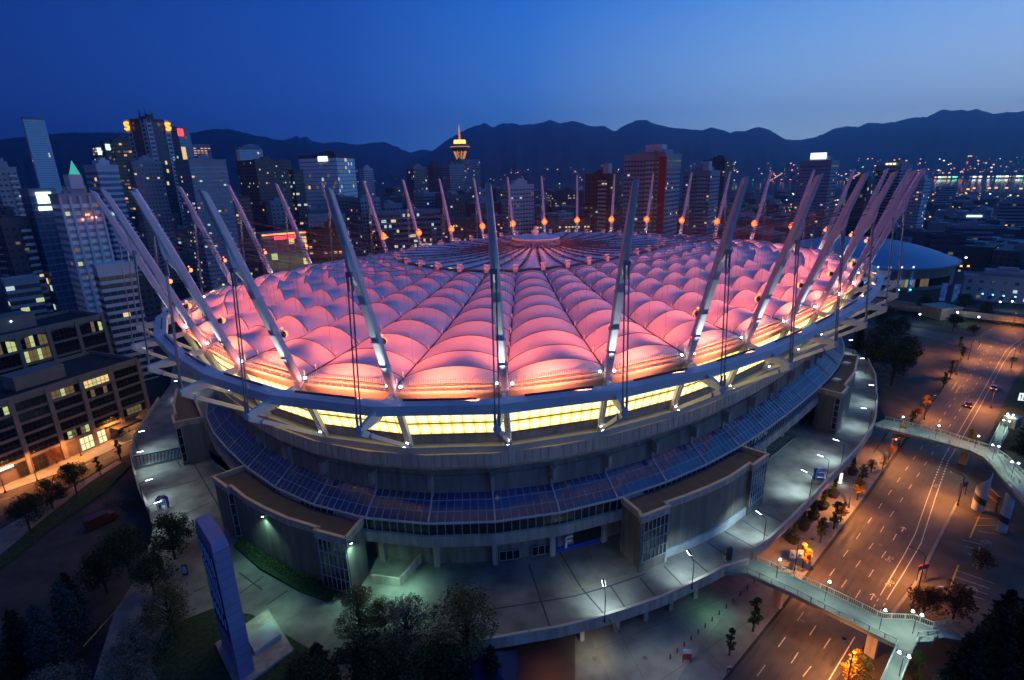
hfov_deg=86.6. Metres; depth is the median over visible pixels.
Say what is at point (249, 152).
office tower
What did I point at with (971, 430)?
young tree
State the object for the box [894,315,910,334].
broadleaf tree
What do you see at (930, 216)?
town lights
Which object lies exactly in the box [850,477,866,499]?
young tree
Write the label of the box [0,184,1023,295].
distant town
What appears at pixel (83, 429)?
window
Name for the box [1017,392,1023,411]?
billboard
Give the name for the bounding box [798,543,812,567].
young tree
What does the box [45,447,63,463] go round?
street tree
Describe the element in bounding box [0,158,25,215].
apartment tower
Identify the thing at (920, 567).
notice sign
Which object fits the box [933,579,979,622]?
broadleaf tree
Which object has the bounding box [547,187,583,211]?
office block
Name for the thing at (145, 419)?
parapet wall
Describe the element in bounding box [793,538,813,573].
street lamp
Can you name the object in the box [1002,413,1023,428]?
lift tower
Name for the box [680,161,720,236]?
apartment tower
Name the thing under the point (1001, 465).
footbridge
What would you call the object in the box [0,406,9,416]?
window
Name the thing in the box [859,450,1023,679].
car park
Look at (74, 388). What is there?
window
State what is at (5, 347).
window
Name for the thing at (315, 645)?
conifer
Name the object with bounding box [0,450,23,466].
window
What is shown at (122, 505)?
hedge
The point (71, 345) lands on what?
window
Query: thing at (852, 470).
potted shrub
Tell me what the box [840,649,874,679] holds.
autumn tree
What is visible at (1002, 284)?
concrete office
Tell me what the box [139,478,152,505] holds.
plaza lamp
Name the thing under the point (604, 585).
plaza lamp
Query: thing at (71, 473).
street tree
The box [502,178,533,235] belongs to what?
apartment tower
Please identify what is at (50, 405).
loft building
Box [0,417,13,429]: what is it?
window
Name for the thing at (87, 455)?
pavement
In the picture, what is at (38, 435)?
window
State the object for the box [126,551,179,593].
broadleaf tree
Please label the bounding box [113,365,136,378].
window
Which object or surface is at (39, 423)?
window
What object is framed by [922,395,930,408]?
young tree
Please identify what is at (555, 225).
building
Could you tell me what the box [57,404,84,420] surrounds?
window
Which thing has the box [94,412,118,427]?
window
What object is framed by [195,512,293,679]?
pylon sign
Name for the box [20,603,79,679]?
spruce
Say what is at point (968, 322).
traffic island
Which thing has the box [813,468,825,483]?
letter sculpture
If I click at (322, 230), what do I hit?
brick building
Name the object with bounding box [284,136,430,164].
mountain ridge
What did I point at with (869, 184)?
apartment tower
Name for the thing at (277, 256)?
theatre building
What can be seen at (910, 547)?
street lamp
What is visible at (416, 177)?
apartment tower
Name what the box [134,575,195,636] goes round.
broadleaf tree
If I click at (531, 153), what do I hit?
mountain ridge
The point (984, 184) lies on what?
water
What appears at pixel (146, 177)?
apartment tower
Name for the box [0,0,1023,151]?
sky
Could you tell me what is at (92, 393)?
window
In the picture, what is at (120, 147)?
skyscraper
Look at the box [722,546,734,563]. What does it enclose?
info pillar
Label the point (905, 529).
road markings
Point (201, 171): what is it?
office block
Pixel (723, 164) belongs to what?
apartment tower
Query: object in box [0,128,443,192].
mountain ridge
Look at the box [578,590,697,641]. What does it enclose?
plaza pier
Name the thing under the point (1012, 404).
verge
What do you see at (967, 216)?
warehouse
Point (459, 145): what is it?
observation tower
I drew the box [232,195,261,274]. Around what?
building
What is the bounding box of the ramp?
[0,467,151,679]
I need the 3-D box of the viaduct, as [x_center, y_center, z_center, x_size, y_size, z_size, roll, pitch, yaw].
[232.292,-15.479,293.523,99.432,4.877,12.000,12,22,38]
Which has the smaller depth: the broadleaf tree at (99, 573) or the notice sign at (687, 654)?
the notice sign at (687, 654)
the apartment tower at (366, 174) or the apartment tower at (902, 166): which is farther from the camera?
the apartment tower at (366, 174)
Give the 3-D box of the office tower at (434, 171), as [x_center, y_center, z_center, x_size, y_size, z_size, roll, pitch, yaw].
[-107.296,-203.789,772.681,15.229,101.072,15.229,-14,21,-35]
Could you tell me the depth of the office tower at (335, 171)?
589.42 m
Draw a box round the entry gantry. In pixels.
[988,487,1000,513]
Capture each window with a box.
[0,339,17,354]
[0,353,21,369]
[0,367,22,374]
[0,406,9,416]
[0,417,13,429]
[0,428,16,441]
[0,439,20,454]
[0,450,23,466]
[14,394,46,411]
[18,405,49,422]
[20,332,47,349]
[21,415,52,432]
[24,346,51,362]
[25,426,55,443]
[28,359,52,366]
[28,436,58,453]
[51,326,76,341]
[51,383,79,399]
[54,339,79,354]
[54,394,81,409]
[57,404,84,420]
[58,351,80,358]
[60,414,87,430]
[63,424,90,440]
[79,319,102,334]
[82,332,105,347]
[83,374,109,388]
[86,344,108,352]
[86,384,111,398]
[89,393,114,408]
[91,403,116,418]
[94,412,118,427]
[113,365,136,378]
[116,374,138,388]
[118,384,141,397]
[121,393,143,407]
[123,402,145,416]
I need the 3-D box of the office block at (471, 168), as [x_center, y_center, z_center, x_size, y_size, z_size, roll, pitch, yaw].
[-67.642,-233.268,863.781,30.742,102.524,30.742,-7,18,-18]
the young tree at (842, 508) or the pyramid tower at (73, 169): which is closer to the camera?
the young tree at (842, 508)
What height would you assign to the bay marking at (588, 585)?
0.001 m
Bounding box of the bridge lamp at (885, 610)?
[879,608,887,629]
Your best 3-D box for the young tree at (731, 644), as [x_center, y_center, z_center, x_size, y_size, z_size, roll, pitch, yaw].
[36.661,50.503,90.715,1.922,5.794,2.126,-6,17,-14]
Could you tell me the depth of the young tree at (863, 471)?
138.54 m
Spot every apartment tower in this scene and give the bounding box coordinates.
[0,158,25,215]
[0,206,54,312]
[125,155,181,282]
[359,165,374,195]
[406,164,426,197]
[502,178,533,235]
[584,164,621,231]
[622,144,681,234]
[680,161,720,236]
[703,155,733,206]
[793,153,839,236]
[840,175,875,236]
[874,160,912,227]
[897,173,932,229]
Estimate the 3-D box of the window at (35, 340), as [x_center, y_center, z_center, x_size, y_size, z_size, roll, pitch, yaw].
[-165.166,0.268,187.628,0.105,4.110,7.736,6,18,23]
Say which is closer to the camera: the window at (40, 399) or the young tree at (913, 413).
the window at (40, 399)
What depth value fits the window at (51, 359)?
189.91 m
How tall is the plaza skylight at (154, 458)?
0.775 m
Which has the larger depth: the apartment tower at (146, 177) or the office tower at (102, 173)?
the apartment tower at (146, 177)
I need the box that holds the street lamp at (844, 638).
[842,636,853,679]
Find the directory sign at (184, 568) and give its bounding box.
[181,564,188,574]
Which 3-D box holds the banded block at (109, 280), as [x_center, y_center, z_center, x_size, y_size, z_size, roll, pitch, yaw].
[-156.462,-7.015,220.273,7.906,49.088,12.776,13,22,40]
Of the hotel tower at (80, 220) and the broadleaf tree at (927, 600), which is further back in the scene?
the hotel tower at (80, 220)
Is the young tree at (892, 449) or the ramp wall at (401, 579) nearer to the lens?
the ramp wall at (401, 579)
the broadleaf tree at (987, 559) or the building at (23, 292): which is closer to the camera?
the broadleaf tree at (987, 559)
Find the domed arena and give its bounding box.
[800,236,962,301]
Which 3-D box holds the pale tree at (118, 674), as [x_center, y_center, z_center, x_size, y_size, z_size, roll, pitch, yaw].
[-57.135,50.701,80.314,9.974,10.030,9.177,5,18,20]
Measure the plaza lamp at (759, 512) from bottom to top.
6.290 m
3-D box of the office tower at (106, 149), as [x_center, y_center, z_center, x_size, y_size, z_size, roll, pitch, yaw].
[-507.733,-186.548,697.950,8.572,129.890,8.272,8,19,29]
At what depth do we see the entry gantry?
126.94 m
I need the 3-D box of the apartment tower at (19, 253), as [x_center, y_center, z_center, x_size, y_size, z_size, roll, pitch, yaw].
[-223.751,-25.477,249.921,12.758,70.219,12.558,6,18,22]
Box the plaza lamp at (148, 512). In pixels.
[147,500,160,529]
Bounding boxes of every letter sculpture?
[155,495,170,512]
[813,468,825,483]
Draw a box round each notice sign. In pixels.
[682,649,691,662]
[916,563,929,580]
[958,481,968,495]
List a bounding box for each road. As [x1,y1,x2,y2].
[0,441,131,526]
[727,322,1023,679]
[875,323,989,347]
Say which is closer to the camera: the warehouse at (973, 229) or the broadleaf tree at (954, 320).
the broadleaf tree at (954, 320)
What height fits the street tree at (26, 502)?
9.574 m
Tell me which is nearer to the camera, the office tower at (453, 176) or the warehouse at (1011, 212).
the warehouse at (1011, 212)
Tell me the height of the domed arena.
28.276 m
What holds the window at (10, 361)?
in the loft building at (28, 339)
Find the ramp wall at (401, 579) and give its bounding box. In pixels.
[371,554,421,586]
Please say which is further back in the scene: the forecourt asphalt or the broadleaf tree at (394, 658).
the forecourt asphalt
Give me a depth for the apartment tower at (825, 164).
508.32 m
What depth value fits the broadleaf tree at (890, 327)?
234.46 m
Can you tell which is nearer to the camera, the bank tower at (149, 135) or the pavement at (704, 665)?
the pavement at (704, 665)
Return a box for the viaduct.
[851,296,1023,323]
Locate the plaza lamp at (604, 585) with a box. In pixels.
[602,579,605,622]
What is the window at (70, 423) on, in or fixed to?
in the loft building at (50, 405)
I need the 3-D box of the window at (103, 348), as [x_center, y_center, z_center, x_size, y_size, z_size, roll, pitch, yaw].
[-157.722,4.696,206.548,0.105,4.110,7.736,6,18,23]
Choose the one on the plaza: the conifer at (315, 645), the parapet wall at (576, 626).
the parapet wall at (576, 626)
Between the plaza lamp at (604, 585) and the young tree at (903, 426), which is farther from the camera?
the young tree at (903, 426)
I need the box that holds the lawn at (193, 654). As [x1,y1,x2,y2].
[150,608,310,679]
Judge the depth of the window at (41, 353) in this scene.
189.08 m
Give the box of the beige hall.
[306,213,345,227]
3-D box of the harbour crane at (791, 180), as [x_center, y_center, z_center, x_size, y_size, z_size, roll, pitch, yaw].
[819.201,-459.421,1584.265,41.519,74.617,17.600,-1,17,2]
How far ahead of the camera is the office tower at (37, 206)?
249.26 m
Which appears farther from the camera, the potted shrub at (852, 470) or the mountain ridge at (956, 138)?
the mountain ridge at (956, 138)
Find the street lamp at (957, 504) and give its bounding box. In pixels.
[950,470,964,505]
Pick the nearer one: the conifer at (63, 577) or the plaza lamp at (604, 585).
the plaza lamp at (604, 585)
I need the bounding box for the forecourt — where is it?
[588,537,779,679]
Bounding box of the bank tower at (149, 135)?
[123,109,186,227]
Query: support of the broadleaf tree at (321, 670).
on the plaza
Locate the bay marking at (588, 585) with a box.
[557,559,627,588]
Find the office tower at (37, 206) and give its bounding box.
[18,188,78,311]
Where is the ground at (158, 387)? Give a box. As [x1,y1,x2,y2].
[0,175,1023,679]
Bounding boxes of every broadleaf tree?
[71,548,124,593]
[91,522,146,573]
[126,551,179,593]
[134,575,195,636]
[142,510,196,559]
[280,648,349,679]
[331,624,388,679]
[333,581,380,642]
[351,634,428,679]
[365,594,401,630]
[377,592,440,658]
[404,638,474,679]
[427,581,499,667]
[855,332,890,366]
[867,317,908,342]
[869,304,896,329]
[872,338,919,384]
[891,335,926,366]
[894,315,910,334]
[906,584,949,618]
[915,295,935,305]
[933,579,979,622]
[945,313,964,330]
[953,293,977,309]
[966,324,980,335]
[970,547,998,569]
[976,302,994,319]
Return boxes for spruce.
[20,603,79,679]
[47,578,110,651]
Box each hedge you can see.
[103,499,143,509]
[234,539,342,600]
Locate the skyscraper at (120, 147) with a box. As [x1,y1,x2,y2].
[108,135,135,210]
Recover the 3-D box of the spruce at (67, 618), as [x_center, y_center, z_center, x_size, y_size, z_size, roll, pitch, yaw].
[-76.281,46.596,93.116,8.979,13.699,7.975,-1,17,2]
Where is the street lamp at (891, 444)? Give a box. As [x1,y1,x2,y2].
[888,433,900,458]
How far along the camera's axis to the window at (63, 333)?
195.55 m
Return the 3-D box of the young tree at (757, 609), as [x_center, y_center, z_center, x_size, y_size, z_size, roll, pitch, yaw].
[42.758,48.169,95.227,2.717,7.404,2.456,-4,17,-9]
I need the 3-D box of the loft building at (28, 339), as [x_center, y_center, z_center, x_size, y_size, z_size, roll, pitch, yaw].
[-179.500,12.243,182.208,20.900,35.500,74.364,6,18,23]
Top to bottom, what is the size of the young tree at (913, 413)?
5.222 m
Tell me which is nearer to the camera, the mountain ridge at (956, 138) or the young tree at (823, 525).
the young tree at (823, 525)
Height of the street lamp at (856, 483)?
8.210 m
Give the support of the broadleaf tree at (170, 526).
on the plaza
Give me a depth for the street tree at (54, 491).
135.52 m
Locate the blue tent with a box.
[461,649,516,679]
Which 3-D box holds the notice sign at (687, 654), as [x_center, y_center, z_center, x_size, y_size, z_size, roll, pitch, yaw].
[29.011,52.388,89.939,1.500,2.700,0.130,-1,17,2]
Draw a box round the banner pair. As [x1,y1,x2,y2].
[789,550,803,557]
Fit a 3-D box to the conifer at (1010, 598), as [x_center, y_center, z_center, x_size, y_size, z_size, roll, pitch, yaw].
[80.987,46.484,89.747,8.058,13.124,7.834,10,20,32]
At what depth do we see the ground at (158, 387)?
274.47 m
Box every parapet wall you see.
[129,397,158,515]
[416,558,749,656]
[752,358,877,556]
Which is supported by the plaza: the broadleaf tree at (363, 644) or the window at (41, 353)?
the broadleaf tree at (363, 644)
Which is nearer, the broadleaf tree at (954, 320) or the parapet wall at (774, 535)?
the parapet wall at (774, 535)
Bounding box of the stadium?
[89,168,925,595]
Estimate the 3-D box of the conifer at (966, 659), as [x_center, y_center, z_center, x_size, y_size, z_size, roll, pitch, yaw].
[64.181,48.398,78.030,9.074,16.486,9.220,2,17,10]
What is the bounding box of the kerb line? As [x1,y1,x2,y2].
[84,516,979,645]
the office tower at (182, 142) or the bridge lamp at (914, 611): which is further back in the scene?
the office tower at (182, 142)
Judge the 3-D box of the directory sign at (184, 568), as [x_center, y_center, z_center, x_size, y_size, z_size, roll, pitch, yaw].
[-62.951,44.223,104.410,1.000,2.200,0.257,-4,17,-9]
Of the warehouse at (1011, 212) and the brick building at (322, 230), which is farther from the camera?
the warehouse at (1011, 212)
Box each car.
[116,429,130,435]
[965,401,973,407]
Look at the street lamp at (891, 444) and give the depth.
150.46 m
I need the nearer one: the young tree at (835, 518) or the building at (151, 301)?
the young tree at (835, 518)
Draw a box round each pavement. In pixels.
[0,429,136,493]
[0,461,121,554]
[575,421,913,679]
[887,502,956,617]
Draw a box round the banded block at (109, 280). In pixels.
[90,260,158,380]
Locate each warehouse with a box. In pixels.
[923,227,967,259]
[933,183,955,203]
[944,219,995,242]
[956,208,987,222]
[992,197,1023,227]
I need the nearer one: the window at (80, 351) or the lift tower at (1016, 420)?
the lift tower at (1016, 420)
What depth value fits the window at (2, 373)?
182.59 m
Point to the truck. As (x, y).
(95, 520)
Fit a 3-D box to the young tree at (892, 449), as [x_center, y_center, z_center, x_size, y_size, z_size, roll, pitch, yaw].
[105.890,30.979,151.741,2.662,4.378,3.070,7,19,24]
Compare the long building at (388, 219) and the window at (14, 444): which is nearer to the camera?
the window at (14, 444)
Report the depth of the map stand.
139.82 m
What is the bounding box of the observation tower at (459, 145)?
[450,128,469,159]
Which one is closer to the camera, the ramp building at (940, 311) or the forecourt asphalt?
the forecourt asphalt
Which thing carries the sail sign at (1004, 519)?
on the car park
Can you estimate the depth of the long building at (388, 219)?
538.28 m
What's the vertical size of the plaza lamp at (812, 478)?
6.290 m
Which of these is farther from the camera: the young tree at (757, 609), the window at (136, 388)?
the window at (136, 388)
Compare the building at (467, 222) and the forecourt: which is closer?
the forecourt
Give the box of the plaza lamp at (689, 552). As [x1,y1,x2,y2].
[686,549,693,588]
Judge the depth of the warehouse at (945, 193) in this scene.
956.31 m
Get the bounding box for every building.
[0,274,48,315]
[0,309,113,374]
[0,350,150,486]
[138,267,181,337]
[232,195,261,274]
[255,229,307,274]
[305,218,349,263]
[370,208,441,252]
[441,212,502,242]
[536,219,589,232]
[920,302,963,319]
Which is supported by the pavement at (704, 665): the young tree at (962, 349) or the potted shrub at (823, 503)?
the potted shrub at (823, 503)
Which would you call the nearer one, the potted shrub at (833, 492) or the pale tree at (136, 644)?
the pale tree at (136, 644)
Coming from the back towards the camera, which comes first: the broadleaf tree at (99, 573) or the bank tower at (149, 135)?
the bank tower at (149, 135)
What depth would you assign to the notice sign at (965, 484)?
133.54 m
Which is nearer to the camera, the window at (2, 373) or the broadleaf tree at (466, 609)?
the broadleaf tree at (466, 609)
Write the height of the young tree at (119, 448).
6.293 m
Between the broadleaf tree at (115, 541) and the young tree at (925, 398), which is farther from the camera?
the young tree at (925, 398)
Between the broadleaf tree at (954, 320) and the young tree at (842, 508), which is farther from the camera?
the broadleaf tree at (954, 320)
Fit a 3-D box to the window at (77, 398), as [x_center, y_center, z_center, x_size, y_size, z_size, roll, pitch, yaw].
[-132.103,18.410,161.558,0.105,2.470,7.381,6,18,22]
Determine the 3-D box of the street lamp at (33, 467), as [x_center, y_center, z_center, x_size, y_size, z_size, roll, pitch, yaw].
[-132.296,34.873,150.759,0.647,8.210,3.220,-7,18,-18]
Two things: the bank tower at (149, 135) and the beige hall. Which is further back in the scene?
the bank tower at (149, 135)
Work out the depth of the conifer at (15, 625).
86.89 m
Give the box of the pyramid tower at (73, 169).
[69,161,84,185]
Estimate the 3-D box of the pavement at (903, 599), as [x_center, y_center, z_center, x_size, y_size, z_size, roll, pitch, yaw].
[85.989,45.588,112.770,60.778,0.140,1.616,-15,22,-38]
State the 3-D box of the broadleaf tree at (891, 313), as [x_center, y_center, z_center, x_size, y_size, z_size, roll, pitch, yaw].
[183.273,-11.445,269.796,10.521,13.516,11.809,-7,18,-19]
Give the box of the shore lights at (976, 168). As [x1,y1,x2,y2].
[357,155,1023,184]
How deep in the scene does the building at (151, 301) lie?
277.45 m
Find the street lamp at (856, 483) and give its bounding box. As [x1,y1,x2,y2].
[847,479,858,507]
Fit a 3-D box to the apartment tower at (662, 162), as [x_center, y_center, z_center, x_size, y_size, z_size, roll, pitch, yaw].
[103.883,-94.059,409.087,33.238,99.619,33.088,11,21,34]
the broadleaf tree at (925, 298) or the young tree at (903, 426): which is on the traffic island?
the broadleaf tree at (925, 298)
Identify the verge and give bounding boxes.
[0,458,131,569]
[984,371,1023,447]
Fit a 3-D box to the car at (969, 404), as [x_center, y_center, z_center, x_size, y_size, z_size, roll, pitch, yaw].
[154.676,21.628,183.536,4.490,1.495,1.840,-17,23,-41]
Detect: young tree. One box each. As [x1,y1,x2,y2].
[92,456,102,474]
[114,440,121,459]
[726,627,735,655]
[747,597,763,631]
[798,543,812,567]
[816,517,828,542]
[829,501,842,528]
[838,502,849,521]
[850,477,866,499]
[858,464,867,477]
[867,459,878,472]
[877,455,890,468]
[885,444,895,457]
[895,424,907,446]
[906,648,925,679]
[910,410,915,424]
[915,408,922,415]
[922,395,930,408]
[941,372,948,387]
[948,360,955,377]
[957,336,963,349]
[960,346,966,359]
[964,428,978,442]
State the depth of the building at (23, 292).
224.83 m
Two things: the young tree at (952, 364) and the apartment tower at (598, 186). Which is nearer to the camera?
the young tree at (952, 364)
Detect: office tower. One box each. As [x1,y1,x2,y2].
[18,188,78,311]
[20,117,61,193]
[82,158,141,274]
[91,145,103,159]
[100,141,113,164]
[171,127,193,159]
[235,144,262,160]
[236,155,295,260]
[288,170,308,253]
[298,151,357,206]
[427,159,442,191]
[443,158,464,192]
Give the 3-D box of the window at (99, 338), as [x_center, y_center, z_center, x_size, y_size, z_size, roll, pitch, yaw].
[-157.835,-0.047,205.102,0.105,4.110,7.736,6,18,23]
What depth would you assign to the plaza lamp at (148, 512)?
117.86 m
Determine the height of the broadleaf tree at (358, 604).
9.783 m
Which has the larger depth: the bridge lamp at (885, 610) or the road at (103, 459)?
the road at (103, 459)
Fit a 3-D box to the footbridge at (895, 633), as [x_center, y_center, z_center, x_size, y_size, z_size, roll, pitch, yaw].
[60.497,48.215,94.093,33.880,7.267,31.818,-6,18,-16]
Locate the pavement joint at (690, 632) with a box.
[596,591,747,678]
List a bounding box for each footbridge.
[724,556,964,679]
[873,416,1023,504]
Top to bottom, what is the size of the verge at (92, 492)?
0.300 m
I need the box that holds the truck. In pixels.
[82,510,118,530]
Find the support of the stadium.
on the plaza
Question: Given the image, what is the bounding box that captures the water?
[443,177,1023,191]
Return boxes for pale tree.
[24,659,97,679]
[95,648,164,679]
[99,617,173,675]
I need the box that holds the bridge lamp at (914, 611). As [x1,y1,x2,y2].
[910,609,924,633]
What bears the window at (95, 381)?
in the loft building at (50, 405)
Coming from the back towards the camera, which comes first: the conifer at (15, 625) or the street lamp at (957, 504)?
the street lamp at (957, 504)
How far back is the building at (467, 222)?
487.07 m
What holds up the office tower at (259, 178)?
on the ground at (158, 387)
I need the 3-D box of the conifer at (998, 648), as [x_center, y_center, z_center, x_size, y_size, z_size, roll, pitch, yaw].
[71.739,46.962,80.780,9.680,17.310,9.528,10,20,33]
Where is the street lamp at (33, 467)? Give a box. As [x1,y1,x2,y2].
[29,450,38,481]
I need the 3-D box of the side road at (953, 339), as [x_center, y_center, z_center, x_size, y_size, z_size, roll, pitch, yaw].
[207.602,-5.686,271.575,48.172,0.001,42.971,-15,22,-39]
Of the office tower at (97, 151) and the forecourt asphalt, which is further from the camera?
the office tower at (97, 151)
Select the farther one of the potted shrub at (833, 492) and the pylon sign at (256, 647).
the potted shrub at (833, 492)
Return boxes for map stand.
[837,473,843,484]
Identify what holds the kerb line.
on the car park
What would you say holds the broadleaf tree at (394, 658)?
on the plaza
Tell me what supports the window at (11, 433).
in the loft building at (50, 405)
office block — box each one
[173,153,240,289]
[456,159,480,188]
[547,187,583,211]
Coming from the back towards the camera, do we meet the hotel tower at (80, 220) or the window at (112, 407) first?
the hotel tower at (80, 220)
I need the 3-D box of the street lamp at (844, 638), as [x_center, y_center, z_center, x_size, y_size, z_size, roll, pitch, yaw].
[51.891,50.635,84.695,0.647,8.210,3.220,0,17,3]
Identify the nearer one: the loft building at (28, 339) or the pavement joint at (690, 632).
the pavement joint at (690, 632)
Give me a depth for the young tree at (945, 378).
198.19 m
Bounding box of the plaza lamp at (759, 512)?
[756,509,766,539]
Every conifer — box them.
[0,609,40,679]
[58,572,88,614]
[309,641,334,678]
[479,644,501,679]
[848,329,866,351]
[929,631,989,679]
[970,589,1020,647]
[977,606,1021,679]
[993,597,1023,679]
[1005,424,1023,454]
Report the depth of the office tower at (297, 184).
470.69 m
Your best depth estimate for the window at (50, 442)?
156.75 m
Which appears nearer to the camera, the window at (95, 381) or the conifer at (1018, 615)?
the conifer at (1018, 615)
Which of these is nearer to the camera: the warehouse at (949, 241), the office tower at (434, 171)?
the warehouse at (949, 241)
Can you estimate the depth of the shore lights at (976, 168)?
3492.81 m
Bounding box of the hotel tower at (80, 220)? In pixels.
[47,174,114,314]
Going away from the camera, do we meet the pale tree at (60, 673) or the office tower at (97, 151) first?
the pale tree at (60, 673)
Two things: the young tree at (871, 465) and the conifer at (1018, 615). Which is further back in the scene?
the young tree at (871, 465)
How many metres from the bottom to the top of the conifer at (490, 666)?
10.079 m
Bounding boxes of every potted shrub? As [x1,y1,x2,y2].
[786,522,799,544]
[797,511,810,531]
[807,500,820,519]
[817,490,829,509]
[827,479,839,498]
[847,458,858,475]
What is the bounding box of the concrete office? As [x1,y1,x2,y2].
[960,266,1023,303]
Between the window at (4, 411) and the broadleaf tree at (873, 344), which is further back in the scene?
the broadleaf tree at (873, 344)
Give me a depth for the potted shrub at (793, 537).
117.86 m
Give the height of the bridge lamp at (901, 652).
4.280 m
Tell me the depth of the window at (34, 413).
153.77 m
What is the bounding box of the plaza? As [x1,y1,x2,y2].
[94,338,875,679]
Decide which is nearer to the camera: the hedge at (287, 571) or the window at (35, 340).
the hedge at (287, 571)
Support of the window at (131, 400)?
in the loft building at (50, 405)
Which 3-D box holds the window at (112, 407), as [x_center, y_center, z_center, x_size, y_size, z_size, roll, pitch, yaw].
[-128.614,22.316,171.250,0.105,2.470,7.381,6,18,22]
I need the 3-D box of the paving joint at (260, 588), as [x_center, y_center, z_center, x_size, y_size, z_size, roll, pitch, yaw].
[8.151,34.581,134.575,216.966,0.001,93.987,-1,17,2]
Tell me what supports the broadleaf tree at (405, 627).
on the plaza
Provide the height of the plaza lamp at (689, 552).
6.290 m
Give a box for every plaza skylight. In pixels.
[133,447,181,469]
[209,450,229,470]
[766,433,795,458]
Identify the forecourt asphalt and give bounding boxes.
[499,634,574,679]
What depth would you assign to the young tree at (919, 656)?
84.16 m
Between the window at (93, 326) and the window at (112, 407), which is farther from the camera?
the window at (93, 326)
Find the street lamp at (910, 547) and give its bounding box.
[909,546,925,589]
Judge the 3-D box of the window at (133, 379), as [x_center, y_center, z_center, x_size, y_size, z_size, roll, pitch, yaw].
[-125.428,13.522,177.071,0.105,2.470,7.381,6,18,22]
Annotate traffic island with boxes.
[901,310,979,328]
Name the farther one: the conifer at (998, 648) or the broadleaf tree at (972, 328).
the broadleaf tree at (972, 328)
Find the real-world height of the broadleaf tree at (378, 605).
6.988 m
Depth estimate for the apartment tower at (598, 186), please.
435.06 m
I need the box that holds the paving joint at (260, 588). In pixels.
[146,400,870,632]
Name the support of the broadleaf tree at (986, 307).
on the ground at (158, 387)
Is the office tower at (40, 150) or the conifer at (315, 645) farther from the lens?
the office tower at (40, 150)
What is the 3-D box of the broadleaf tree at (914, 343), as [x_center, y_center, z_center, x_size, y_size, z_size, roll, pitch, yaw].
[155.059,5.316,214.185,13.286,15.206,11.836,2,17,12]
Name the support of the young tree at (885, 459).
on the pavement at (704, 665)
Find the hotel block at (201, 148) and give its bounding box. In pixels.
[192,144,211,158]
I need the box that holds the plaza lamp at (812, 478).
[801,468,812,495]
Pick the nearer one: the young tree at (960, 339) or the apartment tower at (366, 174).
the young tree at (960, 339)
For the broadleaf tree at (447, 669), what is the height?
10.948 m
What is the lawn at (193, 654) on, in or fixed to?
on the plaza
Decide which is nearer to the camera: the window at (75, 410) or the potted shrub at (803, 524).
the potted shrub at (803, 524)
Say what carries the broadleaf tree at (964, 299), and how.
on the ground at (158, 387)
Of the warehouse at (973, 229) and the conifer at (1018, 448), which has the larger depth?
the warehouse at (973, 229)
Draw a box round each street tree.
[2,492,50,530]
[29,477,70,508]
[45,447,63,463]
[51,460,90,493]
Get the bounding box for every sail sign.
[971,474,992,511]
[995,492,1014,532]
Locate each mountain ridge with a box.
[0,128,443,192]
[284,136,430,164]
[407,120,875,184]
[786,109,1023,175]
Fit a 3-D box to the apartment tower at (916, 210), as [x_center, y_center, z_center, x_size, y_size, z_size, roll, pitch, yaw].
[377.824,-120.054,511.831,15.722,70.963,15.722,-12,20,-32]
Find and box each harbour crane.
[767,173,782,193]
[785,169,798,193]
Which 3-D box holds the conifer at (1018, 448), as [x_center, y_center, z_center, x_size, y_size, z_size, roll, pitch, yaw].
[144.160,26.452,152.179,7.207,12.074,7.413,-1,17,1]
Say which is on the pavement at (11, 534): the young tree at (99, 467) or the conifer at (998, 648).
the young tree at (99, 467)
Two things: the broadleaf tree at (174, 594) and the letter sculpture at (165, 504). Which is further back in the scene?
the letter sculpture at (165, 504)
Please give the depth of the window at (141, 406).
180.02 m
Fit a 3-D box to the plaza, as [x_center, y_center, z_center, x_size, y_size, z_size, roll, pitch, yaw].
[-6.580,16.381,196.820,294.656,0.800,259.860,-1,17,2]
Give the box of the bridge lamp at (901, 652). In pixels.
[896,649,912,675]
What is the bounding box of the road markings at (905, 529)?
[757,337,1023,679]
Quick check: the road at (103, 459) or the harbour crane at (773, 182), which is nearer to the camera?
the road at (103, 459)
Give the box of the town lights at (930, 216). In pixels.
[222,187,1022,284]

